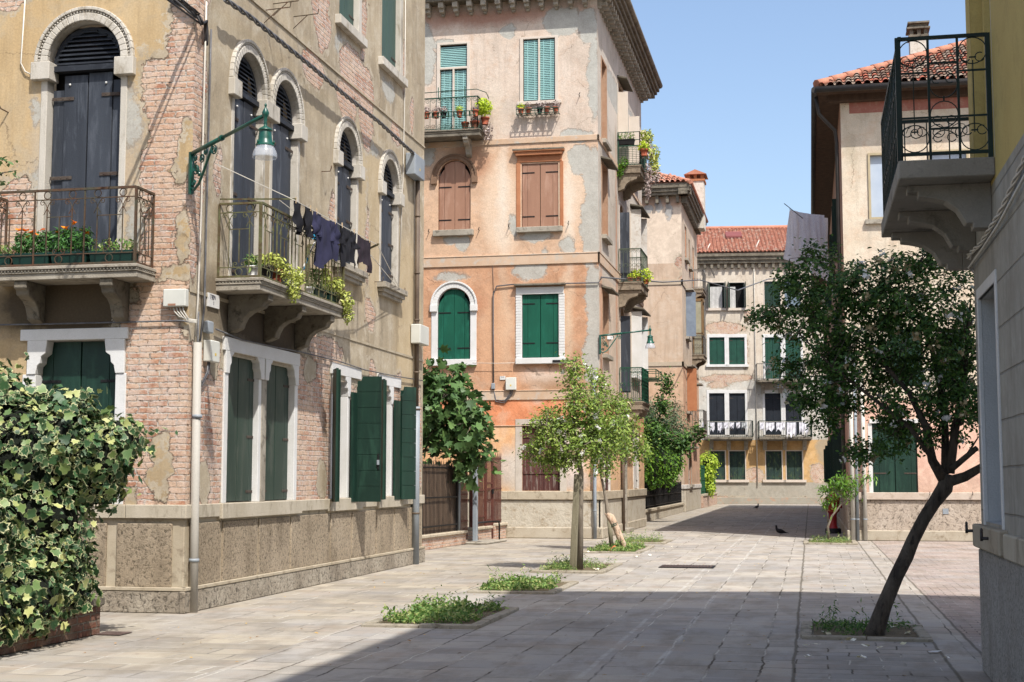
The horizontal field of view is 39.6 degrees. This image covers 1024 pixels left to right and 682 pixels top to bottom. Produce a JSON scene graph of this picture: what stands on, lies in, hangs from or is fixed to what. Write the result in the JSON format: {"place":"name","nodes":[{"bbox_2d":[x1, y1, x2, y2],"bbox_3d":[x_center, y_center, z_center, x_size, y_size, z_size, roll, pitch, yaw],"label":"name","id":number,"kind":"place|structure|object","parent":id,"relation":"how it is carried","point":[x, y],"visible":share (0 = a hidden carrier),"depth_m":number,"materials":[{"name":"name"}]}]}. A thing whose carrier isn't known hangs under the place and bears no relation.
{"place":"outdoors","nodes":[
{"label":"outdoors","id":0,"kind":"place"},
{"bbox_2d":[0,504,992,681],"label":"ground","id":1,"kind":"structure","parent":0,"point":[567,638],"depth_m":15.75,"materials":[{"name":"stone"}]},
{"bbox_2d":[0,596,104,655],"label":"planter wall","id":2,"kind":"structure","parent":1,"relation":"on","point":[87,624],"depth_m":14.03,"materials":[{"name":"brick"}]},
{"bbox_2d":[0,352,177,646],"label":"ivy","id":3,"kind":"object","parent":2,"relation":"in","point":[64,458],"visible":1,"depth_m":13.81,"materials":[{"name":"green plant"}]},
{"bbox_2d":[0,0,424,613],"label":"brick house","id":4,"kind":"structure","parent":1,"relation":"on","point":[266,470],"depth_m":18.34,"materials":[{"name":"brick"}]},
{"bbox_2d":[10,228,55,266],"bbox_3d":[-5.848,-1.147,17.416,0.639,0.494,0.310,-1,-6,12],"label":"window box","id":5,"kind":"object","parent":4,"relation":"on","point":[28,244],"visible":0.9,"depth_m":17.35,"materials":[{"name":"green plastic"}]},
{"bbox_2d":[48,220,93,265],"bbox_3d":[-5.351,-1.190,17.318,0.603,0.560,0.303,-1,-6,12],"label":"window box","id":6,"kind":"object","parent":4,"relation":"on","point":[65,241],"visible":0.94,"depth_m":17.26,"materials":[{"name":"green plastic"}]},
{"bbox_2d":[20,327,128,504],"bbox_3d":[-5.383,0.927,17.526,1.450,2.155,0.195,-1,-6,12],"label":"window","id":7,"kind":"structure","parent":4,"relation":"in","point":[101,365],"depth_m":17.60,"materials":[{"name":"green paint"}]},
{"bbox_2d":[30,6,135,252],"bbox_3d":[-5.364,-2.517,17.826,1.400,3.399,0.250,-1,-6,12],"label":"window","id":8,"kind":"structure","parent":4,"relation":"in","point":[66,157],"depth_m":17.90,"materials":[{"name":"wood"}]},
{"bbox_2d":[88,238,138,263],"bbox_3d":[-4.814,-1.086,17.190,0.608,0.328,0.244,-1,-6,12],"label":"window box","id":9,"kind":"object","parent":4,"relation":"on","point":[116,257],"visible":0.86,"depth_m":17.12,"materials":[{"name":"green plastic"}]},
{"bbox_2d":[163,289,196,322],"bbox_3d":[-4.020,-0.419,17.252,0.427,0.422,0.104,-1,-6,12],"label":"meter box","id":10,"kind":"object","parent":4,"relation":"attached to","point":[176,298],"visible":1,"depth_m":17.23,"materials":[{"name":"plastic"}]},
{"bbox_2d":[195,1,206,336],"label":"cable","id":11,"kind":"object","parent":4,"relation":"attached to","point":[202,178],"visible":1,"depth_m":17.62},
{"bbox_2d":[199,29,211,340],"bbox_3d":[-3.822,-1.972,17.749,0.025,3.979,0.158,-1,-6,12],"label":"cable","id":12,"kind":"object","parent":4,"relation":"attached to","point":[200,338],"visible":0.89,"depth_m":17.77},
{"bbox_2d":[197,311,219,386],"bbox_3d":[-3.774,0.115,17.622,0.113,0.920,0.530,-1,-6,12],"label":"meter box","id":13,"kind":"object","parent":4,"relation":"attached to","point":[211,351],"visible":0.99,"depth_m":17.62,"materials":[{"name":"plastic"}]},
{"bbox_2d":[188,103,274,194],"bbox_3d":[-3.294,-2.248,16.703,0.283,0.788,1.887,4,-7,-39],"label":"street lamp","id":14,"kind":"object","parent":4,"relation":"attached to","point":[264,141],"visible":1,"depth_m":16.94,"materials":[{"name":"green metal"}]},
{"bbox_2d":[228,39,273,277],"bbox_3d":[-3.584,-2.385,19.200,0.220,3.399,1.400,-1,-6,12],"label":"window","id":15,"kind":"structure","parent":4,"relation":"in","point":[247,159],"depth_m":19.31,"materials":[{"name":"stone"}]},
{"bbox_2d":[221,336,299,502],"bbox_3d":[-3.503,1.129,19.511,0.215,2.135,2.760,-1,-6,12],"label":"window","id":16,"kind":"structure","parent":4,"relation":"in","point":[259,458],"depth_m":19.41,"materials":[{"name":"green paint"}]},
{"bbox_2d":[257,252,305,303],"bbox_3d":[-3.038,-0.837,18.807,0.437,0.661,1.103,-1,-6,12],"label":"trailing plant","id":17,"kind":"object","parent":4,"relation":"on","point":[298,281],"visible":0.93,"depth_m":18.79,"materials":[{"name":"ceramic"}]},
{"bbox_2d":[268,68,307,286],"bbox_3d":[-3.304,-2.256,20.535,0.220,3.399,1.400,-1,-6,12],"label":"window","id":18,"kind":"structure","parent":4,"relation":"in","point":[284,167],"depth_m":20.76,"materials":[{"name":"stone"}]},
{"bbox_2d":[217,164,399,288],"bbox_3d":[-2.623,-1.593,21.838,0.720,0.585,7.964,-1,-6,12],"label":"clothesline","id":19,"kind":"object","parent":4,"relation":"attached to","point":[294,199],"visible":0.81,"depth_m":18.77,"materials":[{"name":"fabric"}]},
{"bbox_2d":[292,197,314,237],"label":"socks","id":20,"kind":"object","parent":19,"relation":"hanging from","point":[304,222],"visible":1,"depth_m":19.11,"materials":[{"name":"black fabric"}]},
{"bbox_2d":[312,208,340,267],"bbox_3d":[-2.663,-1.409,20.239,0.163,0.834,1.144,-1,-6,9],"label":"shirt","id":21,"kind":"object","parent":19,"relation":"hanging from","point":[326,233],"visible":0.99,"depth_m":20.21,"materials":[{"name":"blue fabric"}]},
{"bbox_2d":[339,223,359,268],"bbox_3d":[-2.463,-1.403,21.358,0.158,0.676,0.825,-1,-6,12],"label":"shirt","id":22,"kind":"object","parent":19,"relation":"hanging from","point":[349,245],"visible":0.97,"depth_m":21.32,"materials":[{"name":"black fabric"}]},
{"bbox_2d":[357,231,371,272],"bbox_3d":[-2.316,-1.392,22.252,0.084,0.565,0.770,-1,-6,12],"label":"shirt","id":23,"kind":"object","parent":19,"relation":"hanging from","point":[364,256],"visible":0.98,"depth_m":22.31,"materials":[{"name":"black fabric"}]},
{"bbox_2d":[223,0,414,154],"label":"cable","id":24,"kind":"object","parent":4,"relation":"attached to","point":[255,20],"visible":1,"depth_m":21.29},
{"bbox_2d":[320,265,354,324],"bbox_3d":[-2.612,-0.671,20.825,0.452,0.849,1.048,-1,-6,12],"label":"trailing plant","id":25,"kind":"object","parent":4,"relation":"on","point":[348,303],"visible":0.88,"depth_m":20.98,"materials":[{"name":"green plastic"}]},
{"bbox_2d":[333,116,367,285],"bbox_3d":[-2.688,-2.329,23.307,0.300,2.719,1.400,-1,-6,12],"label":"window","id":26,"kind":"structure","parent":4,"relation":"in","point":[348,176],"depth_m":23.50,"materials":[{"name":"stone"}]},
{"bbox_2d":[335,0,367,48],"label":"window","id":27,"kind":"structure","parent":4,"relation":"in","point":[349,18],"depth_m":23.86,"materials":[{"name":"stone"}]},
{"bbox_2d":[329,362,381,501],"bbox_3d":[-2.645,1.479,22.802,0.782,2.200,1.810,-1,-6,12],"label":"window","id":28,"kind":"structure","parent":4,"relation":"in","point":[355,450],"depth_m":23.20,"materials":[{"name":"white paint"}]},
{"bbox_2d":[377,149,407,302],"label":"window","id":29,"kind":"structure","parent":4,"relation":"in","point":[390,202],"depth_m":25.83,"materials":[{"name":"stone"}]},
{"bbox_2d":[378,0,407,87],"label":"window","id":30,"kind":"structure","parent":4,"relation":"in","point":[391,60],"depth_m":26.35,"materials":[{"name":"stone"}]},
{"bbox_2d":[377,373,415,499],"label":"window","id":31,"kind":"structure","parent":4,"relation":"in","point":[398,456],"depth_m":25.67,"materials":[{"name":"white paint"}]},
{"bbox_2d":[406,153,424,180],"bbox_3d":[-1.840,-3.308,27.058,0.193,0.414,0.676,-1,-6,12],"label":"meter box","id":32,"kind":"object","parent":4,"relation":"attached to","point":[415,167],"visible":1,"depth_m":26.80,"materials":[{"name":"metal"}]},
{"bbox_2d":[411,324,428,345],"bbox_3d":[-1.758,-0.111,27.150,0.190,0.363,0.629,-1,-6,12],"label":"meter box","id":33,"kind":"object","parent":4,"relation":"attached to","point":[420,334],"visible":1,"depth_m":26.87,"materials":[{"name":"plastic"}]},
{"bbox_2d":[361,607,518,628],"bbox_3d":[-0.775,3.173,16.355,1.314,0.069,2.251,-1,-6,12],"label":"tree bed","id":34,"kind":"object","parent":1,"relation":"on","point":[489,617],"visible":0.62,"depth_m":15.55,"materials":[{"name":"stone"}]},
{"bbox_2d":[380,585,509,623],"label":"weeds","id":35,"kind":"object","parent":34,"relation":"in","point":[423,610],"visible":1,"depth_m":15.92,"materials":[{"name":"green plant"}]},
{"bbox_2d":[422,530,467,549],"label":"wall","id":36,"kind":"structure","parent":1,"relation":"on","point":[441,540],"depth_m":33.02,"materials":[{"name":"brick"}]},
{"bbox_2d":[422,460,457,534],"bbox_3d":[-2.095,3.483,31.741,0.105,1.690,5.690,-1,-6,15],"label":"fence","id":37,"kind":"object","parent":36,"relation":"on","point":[440,504],"visible":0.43,"depth_m":33.12,"materials":[{"name":"black metal"}]},
{"bbox_2d":[422,344,505,492],"bbox_3d":[-1.590,2.476,34.224,3.106,4.869,2.058,-1,-6,12],"label":"fig tree","id":38,"kind":"object","parent":1,"relation":"on","point":[456,424],"visible":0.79,"depth_m":33.90,"materials":[{"name":"green plant"}]},
{"bbox_2d":[460,472,467,538],"bbox_3d":[-1.191,3.929,34.953,0.050,1.900,0.644,-1,-6,15],"label":"fence","id":39,"kind":"object","parent":1,"relation":"on","point":[464,509],"visible":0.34,"depth_m":34.99,"materials":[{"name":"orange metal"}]},
{"bbox_2d":[466,526,492,541],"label":"wall","id":40,"kind":"structure","parent":1,"relation":"on","point":[484,532],"depth_m":36.03,"materials":[{"name":"brick"}]},
{"bbox_2d":[469,473,484,526],"bbox_3d":[-0.896,3.855,36.165,0.102,1.720,1.153,-1,-6,15],"label":"fence","id":41,"kind":"object","parent":40,"relation":"on","point":[480,505],"visible":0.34,"depth_m":36.35,"materials":[{"name":"orange metal"}]},
{"bbox_2d":[484,459,493,537],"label":"gate","id":42,"kind":"structure","parent":40,"relation":"attached to","point":[486,480],"depth_m":36.95,"materials":[{"name":"orange metal"}]},
{"bbox_2d":[491,522,507,538],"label":"wall","id":43,"kind":"structure","parent":1,"relation":"on","point":[502,530],"depth_m":37.68,"materials":[{"name":"brick"}]},
{"bbox_2d":[493,452,501,522],"bbox_3d":[-0.417,3.896,37.833,0.050,1.880,0.917,-1,-6,15],"label":"fence","id":44,"kind":"object","parent":43,"relation":"on","point":[496,497],"visible":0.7,"depth_m":37.85,"materials":[{"name":"orange metal"}]},
{"bbox_2d":[467,580,578,594],"bbox_3d":[0.201,3.609,20.860,1.261,0.066,2.211,-1,-6,12],"label":"tree bed","id":45,"kind":"object","parent":1,"relation":"on","point":[562,586],"visible":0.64,"depth_m":19.95,"materials":[{"name":"stone"}]},
{"bbox_2d":[477,564,565,590],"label":"weeds","id":46,"kind":"object","parent":45,"relation":"in","point":[523,582],"visible":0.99,"depth_m":20.44,"materials":[{"name":"green plant"}]},
{"bbox_2d":[422,0,662,538],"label":"ochre house","id":47,"kind":"structure","parent":1,"relation":"on","point":[545,208],"depth_m":39.25,"materials":[{"name":"paint"}]},
{"bbox_2d":[436,41,469,129],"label":"window","id":48,"kind":"structure","parent":47,"relation":"in","point":[453,63],"depth_m":39.88,"materials":[{"name":"beige paint"}]},
{"bbox_2d":[430,281,477,365],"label":"window","id":49,"kind":"structure","parent":47,"relation":"in","point":[453,322],"depth_m":39.21,"materials":[{"name":"white paint"}]},
{"bbox_2d":[431,154,477,236],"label":"window","id":50,"kind":"structure","parent":47,"relation":"in","point":[455,181],"depth_m":39.55,"materials":[{"name":"wood"}]},
{"bbox_2d":[474,97,493,141],"bbox_3d":[-0.787,-6.076,39.136,0.588,1.261,0.541,-1,-6,12],"label":"flower pot","id":51,"kind":"object","parent":47,"relation":"on","point":[484,106],"visible":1,"depth_m":39.09,"materials":[{"name":"ceramic"}]},
{"bbox_2d":[512,147,564,232],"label":"window","id":52,"kind":"structure","parent":47,"relation":"in","point":[530,172],"depth_m":39.04,"materials":[{"name":"wood"}]},
{"bbox_2d":[517,35,561,104],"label":"window","id":53,"kind":"structure","parent":47,"relation":"in","point":[540,56],"depth_m":39.38,"materials":[{"name":"beige paint"}]},
{"bbox_2d":[514,282,565,363],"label":"window","id":54,"kind":"structure","parent":47,"relation":"in","point":[552,298],"depth_m":38.70,"materials":[{"name":"white paint"}]},
{"bbox_2d":[515,419,566,490],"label":"window","id":55,"kind":"structure","parent":47,"relation":"in","point":[531,482],"depth_m":38.41,"materials":[{"name":"red wood"}]},
{"bbox_2d":[601,156,617,245],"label":"window","id":56,"kind":"structure","parent":47,"relation":"in","point":[609,163],"depth_m":39.85,"materials":[{"name":"brown stone"}]},
{"bbox_2d":[601,285,618,360],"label":"window","id":57,"kind":"structure","parent":47,"relation":"in","point":[610,290],"depth_m":39.46,"materials":[{"name":"grey stone"}]},
{"bbox_2d":[619,200,629,280],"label":"window","id":58,"kind":"structure","parent":47,"relation":"in","point":[624,233],"depth_m":42.88,"materials":[{"name":"beige paint"}]},
{"bbox_2d":[617,75,632,161],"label":"window","id":59,"kind":"structure","parent":47,"relation":"in","point":[622,81],"depth_m":43.17,"materials":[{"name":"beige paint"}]},
{"bbox_2d":[620,307,630,394],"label":"window","id":60,"kind":"structure","parent":47,"relation":"in","point":[625,358],"depth_m":42.56,"materials":[{"name":"beige paint"}]},
{"bbox_2d":[629,115,645,190],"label":"window","id":61,"kind":"structure","parent":47,"relation":"in","point":[633,120],"depth_m":45.72,"materials":[{"name":"beige paint"}]},
{"bbox_2d":[630,204,649,276],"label":"window","id":62,"kind":"structure","parent":47,"relation":"in","point":[638,226],"depth_m":45.64,"materials":[{"name":"beige paint"}]},
{"bbox_2d":[631,306,650,381],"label":"window","id":63,"kind":"structure","parent":47,"relation":"in","point":[639,346],"depth_m":45.32,"materials":[{"name":"beige paint"}]},
{"bbox_2d":[640,129,661,200],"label":"trailing plant","id":64,"kind":"object","parent":47,"relation":"hanging from","point":[651,176],"visible":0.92,"depth_m":43.01,"materials":[{"name":"green plant"}]},
{"bbox_2d":[529,562,622,573],"bbox_3d":[1.177,4.040,25.329,1.290,0.068,2.618,-1,-6,12],"label":"tree bed","id":65,"kind":"object","parent":1,"relation":"on","point":[589,570],"visible":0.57,"depth_m":24.37,"materials":[{"name":"stone"}]},
{"bbox_2d":[512,351,635,569],"bbox_3d":[1.075,2.100,25.037,2.257,3.836,1.596,-1,-6,12],"label":"flowering tree","id":66,"kind":"object","parent":65,"relation":"in","point":[574,450],"visible":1,"depth_m":24.91,"materials":[{"name":"green plant"}]},
{"bbox_2d":[569,474,579,569],"bbox_3d":[1.097,3.165,24.833,0.186,1.674,0.135,-1,-6,12],"label":"tree stake","id":67,"kind":"object","parent":65,"relation":"in","point":[574,533],"visible":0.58,"depth_m":24.79,"materials":[{"name":"brown wood"}]},
{"bbox_2d":[539,553,615,569],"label":"weeds","id":68,"kind":"object","parent":65,"relation":"in","point":[565,562],"visible":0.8,"depth_m":24.95,"materials":[{"name":"green plant"}]},
{"bbox_2d":[583,545,654,553],"bbox_3d":[2.403,4.682,31.988,1.321,0.070,3.016,-1,-6,12],"label":"tree bed","id":69,"kind":"object","parent":1,"relation":"on","point":[642,550],"visible":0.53,"depth_m":30.65,"materials":[{"name":"stone"}]},
{"bbox_2d":[586,537,645,551],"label":"weeds","id":70,"kind":"object","parent":69,"relation":"in","point":[631,546],"visible":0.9,"depth_m":31.15,"materials":[{"name":"green plant"}]},
{"bbox_2d":[582,367,657,547],"bbox_3d":[2.350,2.609,31.681,1.899,4.175,1.399,-1,-6,12],"label":"flowering tree","id":71,"kind":"object","parent":69,"relation":"in","point":[639,450],"visible":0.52,"depth_m":31.64,"materials":[{"name":"green plant"}]},
{"bbox_2d":[646,502,683,521],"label":"wall","id":72,"kind":"structure","parent":1,"relation":"on","point":[654,513],"depth_m":58.51,"materials":[{"name":"stone"}]},
{"bbox_2d":[644,481,681,508],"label":"fence","id":73,"kind":"object","parent":72,"relation":"on","point":[659,496],"visible":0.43,"depth_m":59.20,"materials":[{"name":"black metal"}]},
{"bbox_2d":[644,440,687,492],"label":"clipped hedge","id":74,"kind":"object","parent":72,"relation":"on","point":[660,469],"visible":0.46,"depth_m":56.33,"materials":[{"name":"green plant"}]},
{"bbox_2d":[644,394,699,453],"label":"olive tree","id":75,"kind":"object","parent":1,"relation":"on","point":[674,418],"visible":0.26,"depth_m":54.66,"materials":[{"name":"green plant"}]},
{"bbox_2d":[644,366,711,459],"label":"dark tree","id":76,"kind":"object","parent":1,"relation":"on","point":[665,442],"visible":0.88,"depth_m":51.72,"materials":[{"name":"green plant"}]},
{"bbox_2d":[700,450,721,497],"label":"golden bush","id":77,"kind":"object","parent":1,"relation":"on","point":[708,463],"visible":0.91,"depth_m":80.74,"materials":[{"name":"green plant"}]},
{"bbox_2d":[803,540,857,544],"bbox_3d":[7.904,5.006,35.323,1.320,0.066,1.804,-1,-6,12],"label":"tree bed","id":78,"kind":"object","parent":1,"relation":"on","point":[808,542],"visible":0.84,"depth_m":34.53,"materials":[{"name":"stone"}]},
{"bbox_2d":[814,469,877,541],"bbox_3d":[8.325,4.118,35.462,1.588,1.826,0.895,-1,-6,12],"label":"sapling","id":79,"kind":"object","parent":78,"relation":"in","point":[839,483],"visible":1,"depth_m":35.44,"materials":[{"name":"green plant"}]},
{"bbox_2d":[800,621,932,641],"bbox_3d":[3.646,3.017,14.750,1.278,0.070,1.419,-1,-6,12],"label":"tree bed","id":80,"kind":"object","parent":1,"relation":"on","point":[918,633],"visible":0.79,"depth_m":14.37,"materials":[{"name":"stone"}]},
{"bbox_2d":[741,234,979,635],"bbox_3d":[3.849,0.976,14.667,2.915,4.229,1.719,-1,-6,12],"label":"leaning tree","id":81,"kind":"object","parent":80,"relation":"in","point":[949,386],"visible":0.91,"depth_m":14.57,"materials":[{"name":"green plant"}]},
{"bbox_2d":[811,599,916,635],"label":"weeds","id":82,"kind":"object","parent":80,"relation":"in","point":[858,625],"visible":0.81,"depth_m":14.88,"materials":[{"name":"green plant"}]},
{"bbox_2d":[811,20,981,541],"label":"pink house","id":83,"kind":"structure","parent":1,"relation":"on","point":[846,165],"depth_m":37.37,"materials":[{"name":"beige paint"}]},
{"bbox_2d":[784,203,837,282],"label":"drying rack","id":84,"kind":"object","parent":83,"relation":"attached to","point":[828,238],"visible":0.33,"depth_m":43.04,"materials":[{"name":"metal"}]},
{"bbox_2d":[783,211,828,280],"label":"bed sheet","id":85,"kind":"object","parent":84,"relation":"hanging from","point":[789,249],"visible":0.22,"depth_m":42.35,"materials":[{"name":"white fabric"}]},
{"bbox_2d":[790,210,824,258],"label":"bed sheet","id":86,"kind":"object","parent":84,"relation":"hanging from","point":[808,226],"visible":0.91,"depth_m":41.99,"materials":[{"name":"white fabric"}]},
{"bbox_2d":[832,428,841,480],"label":"window","id":87,"kind":"structure","parent":83,"relation":"in","point":[837,466],"depth_m":42.73,"materials":[{"name":"grey wood"}]},
{"bbox_2d":[865,152,882,223],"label":"window","id":88,"kind":"structure","parent":83,"relation":"in","point":[875,190],"depth_m":37.53,"materials":[{"name":"white glass"}]},
{"bbox_2d":[868,419,918,491],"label":"window","id":89,"kind":"structure","parent":83,"relation":"in","point":[904,476],"depth_m":36.76,"materials":[{"name":"white paint"}]},
{"bbox_2d":[642,169,714,511],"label":"beige house","id":90,"kind":"structure","parent":0,"point":[674,207],"depth_m":69.28,"materials":[{"name":"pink paint"}]},
{"bbox_2d":[685,288,695,341],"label":"window","id":91,"kind":"structure","parent":90,"relation":"in","point":[690,294],"depth_m":70.50,"materials":[{"name":"grey glass"}]},
{"bbox_2d":[686,365,696,414],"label":"window","id":92,"kind":"structure","parent":90,"relation":"in","point":[691,373],"depth_m":70.14,"materials":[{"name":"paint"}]},
{"bbox_2d":[697,225,828,503],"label":"cream house","id":93,"kind":"structure","parent":0,"point":[756,467],"depth_m":89.76,"materials":[{"name":"paint"}]},
{"bbox_2d":[706,281,727,310],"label":"window","id":94,"kind":"structure","parent":93,"relation":"in","point":[711,290],"depth_m":90.50,"materials":[{"name":"beige paint"}]},
{"bbox_2d":[707,390,726,434],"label":"window","id":95,"kind":"structure","parent":93,"relation":"in","point":[715,398],"depth_m":89.79,"materials":[{"name":"white paint"}]},
{"bbox_2d":[706,334,728,366],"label":"window","id":96,"kind":"structure","parent":93,"relation":"in","point":[717,349],"depth_m":90.15,"materials":[{"name":"white paint"}]},
{"bbox_2d":[709,450,727,481],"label":"window","id":97,"kind":"structure","parent":93,"relation":"in","point":[721,454],"depth_m":89.44,"materials":[{"name":"beige paint"}]},
{"bbox_2d":[726,334,748,366],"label":"window","id":98,"kind":"structure","parent":93,"relation":"in","point":[735,347],"depth_m":90.04,"materials":[{"name":"white paint"}]},
{"bbox_2d":[727,390,747,434],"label":"window","id":99,"kind":"structure","parent":93,"relation":"in","point":[738,398],"depth_m":89.66,"materials":[{"name":"white paint"}]},
{"bbox_2d":[727,450,748,481],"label":"window","id":100,"kind":"structure","parent":93,"relation":"in","point":[737,460],"depth_m":89.36,"materials":[{"name":"beige paint"}]},
{"bbox_2d":[762,334,782,377],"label":"window","id":101,"kind":"structure","parent":93,"relation":"in","point":[768,348],"depth_m":89.79,"materials":[{"name":"white paint"}]},
{"bbox_2d":[763,390,783,434],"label":"window","id":102,"kind":"structure","parent":93,"relation":"in","point":[772,411],"depth_m":89.47,"materials":[{"name":"white paint"}]},
{"bbox_2d":[763,450,785,481],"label":"window","id":103,"kind":"structure","parent":93,"relation":"in","point":[772,457],"depth_m":89.12,"materials":[{"name":"beige paint"}]},
{"bbox_2d":[783,450,806,481],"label":"window","id":104,"kind":"structure","parent":93,"relation":"in","point":[794,457],"depth_m":88.99,"materials":[{"name":"beige paint"}]},
{"bbox_2d":[631,0,965,479],"label":"sky","id":105,"kind":"structure","parent":0,"point":[732,106],"materials":[{"name":"blue"}]},
{"bbox_2d":[881,0,1023,681],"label":"grey house","id":106,"kind":"structure","parent":0,"point":[943,212],"depth_m":10.80,"materials":[{"name":"white paint"}]},
{"bbox_2d":[982,0,994,156],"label":"door","id":107,"kind":"structure","parent":106,"relation":"in","point":[986,19],"depth_m":11.92,"materials":[{"name":"white paint"}]},
{"bbox_2d":[972,269,1007,556],"bbox_3d":[3.833,0.585,11.255,0.240,2.140,1.710,-1,-6,12],"label":"window","id":108,"kind":"structure","parent":106,"relation":"in","point":[994,545],"depth_m":11.33,"materials":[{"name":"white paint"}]},
{"bbox_2d":[966,155,1023,259],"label":"cable","id":109,"kind":"object","parent":106,"relation":"attached to","point":[1005,200],"visible":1,"depth_m":10.09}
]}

